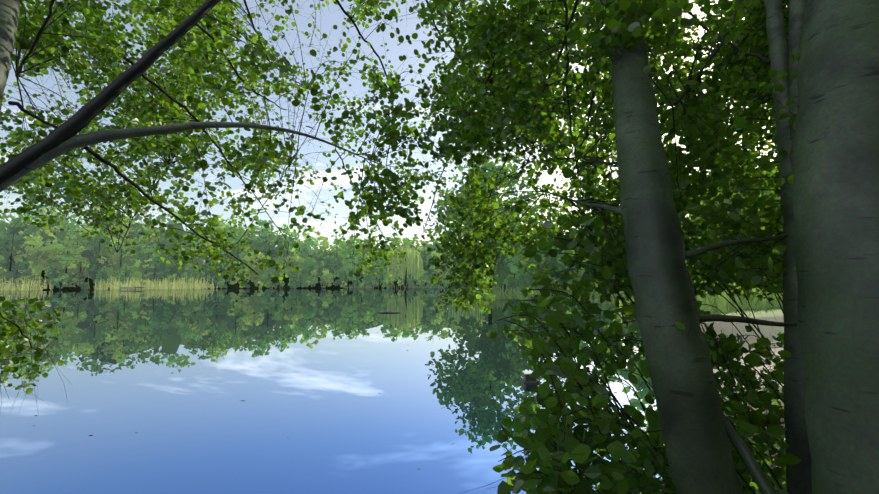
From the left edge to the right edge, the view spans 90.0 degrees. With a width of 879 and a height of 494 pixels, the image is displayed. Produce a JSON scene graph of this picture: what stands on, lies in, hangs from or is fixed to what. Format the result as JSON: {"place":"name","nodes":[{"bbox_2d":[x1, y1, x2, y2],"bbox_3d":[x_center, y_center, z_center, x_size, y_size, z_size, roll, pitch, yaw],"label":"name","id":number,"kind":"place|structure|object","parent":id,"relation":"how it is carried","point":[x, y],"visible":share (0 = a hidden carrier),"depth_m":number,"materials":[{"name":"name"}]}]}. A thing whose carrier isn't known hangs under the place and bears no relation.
{"place":"outdoors","nodes":[
{"label":"outdoors","id":0,"kind":"place"},
{"bbox_2d":[0,0,219,183],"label":"tree branch","id":1,"kind":"object","parent":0,"point":[82,117],"visible":0.96,"depth_m":2.50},
{"bbox_2d":[0,122,369,191],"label":"branch","id":2,"kind":"object","parent":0,"point":[80,141],"visible":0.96,"depth_m":2.60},
{"bbox_2d":[0,288,661,493],"bbox_3d":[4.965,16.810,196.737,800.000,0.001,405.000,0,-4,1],"label":"lake water","id":3,"kind":"structure","parent":0,"point":[353,396],"depth_m":10.26,"materials":[{"name":"blue liquid"}]},
{"bbox_2d":[33,312,526,437],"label":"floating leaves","id":4,"kind":"object","parent":3,"relation":"on","point":[314,331],"visible":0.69,"depth_m":34.40,"materials":[{"name":"green plant"}]},
{"bbox_2d":[0,274,782,318],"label":"reeds","id":5,"kind":"object","parent":3,"relation":"on","point":[722,304],"visible":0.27,"depth_m":61.06,"materials":[{"name":"plant"}]},
{"bbox_2d":[522,371,539,382],"bbox_3d":[2.395,3.471,11.578,0.400,0.332,0.400,0,-4,1],"label":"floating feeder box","id":6,"kind":"object","parent":3,"relation":"on","point":[525,379],"visible":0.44,"depth_m":11.44,"materials":[{"name":"grey"}]},
{"bbox_2d":[0,0,774,249],"label":"sky","id":7,"kind":"structure","parent":0,"point":[325,21],"materials":[{"name":"blue"}]},
{"bbox_2d":[18,276,784,484],"bbox_3d":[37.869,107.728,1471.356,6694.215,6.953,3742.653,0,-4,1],"label":"ground","id":8,"kind":"structure","parent":0,"point":[729,328],"depth_m":18.36,"materials":[{"name":"brown soil"}]},
{"bbox_2d":[0,0,20,111],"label":"tree trunk","id":9,"kind":"object","parent":8,"relation":"on","point":[9,13],"visible":1,"depth_m":2.71,"materials":[{"name":"grey plant"}]},
{"bbox_2d":[119,286,144,289],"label":"jetty","id":10,"kind":"object","parent":8,"relation":"on","point":[127,287],"visible":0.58,"depth_m":106.02,"materials":[{"name":"grey wood"}]},
{"bbox_2d":[0,179,733,290],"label":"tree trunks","id":11,"kind":"object","parent":8,"relation":"on","point":[405,282],"visible":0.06,"depth_m":113.62,"materials":[{"name":"brown plant"}]},
{"bbox_2d":[0,145,780,290],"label":"distant trees","id":12,"kind":"object","parent":11,"relation":"attached to","point":[318,262],"visible":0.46,"depth_m":114.80,"materials":[{"name":"green plant"}]},
{"bbox_2d":[0,0,797,414],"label":"canopy","id":13,"kind":"object","parent":8,"relation":"on","point":[530,34],"depth_m":3.59,"materials":[{"name":"green plant"}]},
{"bbox_2d":[387,245,484,285],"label":"willow tree","id":14,"kind":"object","parent":8,"relation":"on","point":[413,257],"visible":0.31,"depth_m":124.04,"materials":[{"name":"green plant"}]},
{"bbox_2d":[459,175,801,493],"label":"bush","id":15,"kind":"object","parent":8,"relation":"on","point":[615,469],"depth_m":2.28,"materials":[{"name":"green plant"}]},
{"bbox_2d":[544,0,796,493],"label":"tree trunk","id":16,"kind":"object","parent":8,"relation":"on","point":[692,425],"visible":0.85,"depth_m":1.63,"materials":[{"name":"grey plant"}]},
{"bbox_2d":[764,0,811,493],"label":"tree trunk","id":17,"kind":"object","parent":8,"relation":"on","point":[799,478],"visible":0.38,"depth_m":2.44,"materials":[{"name":"grey plant"}]},
{"bbox_2d":[792,0,878,493],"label":"tree trunk","id":18,"kind":"object","parent":8,"relation":"on","point":[835,193],"visible":1,"depth_m":1.18,"materials":[{"name":"grey plant"}]}
]}

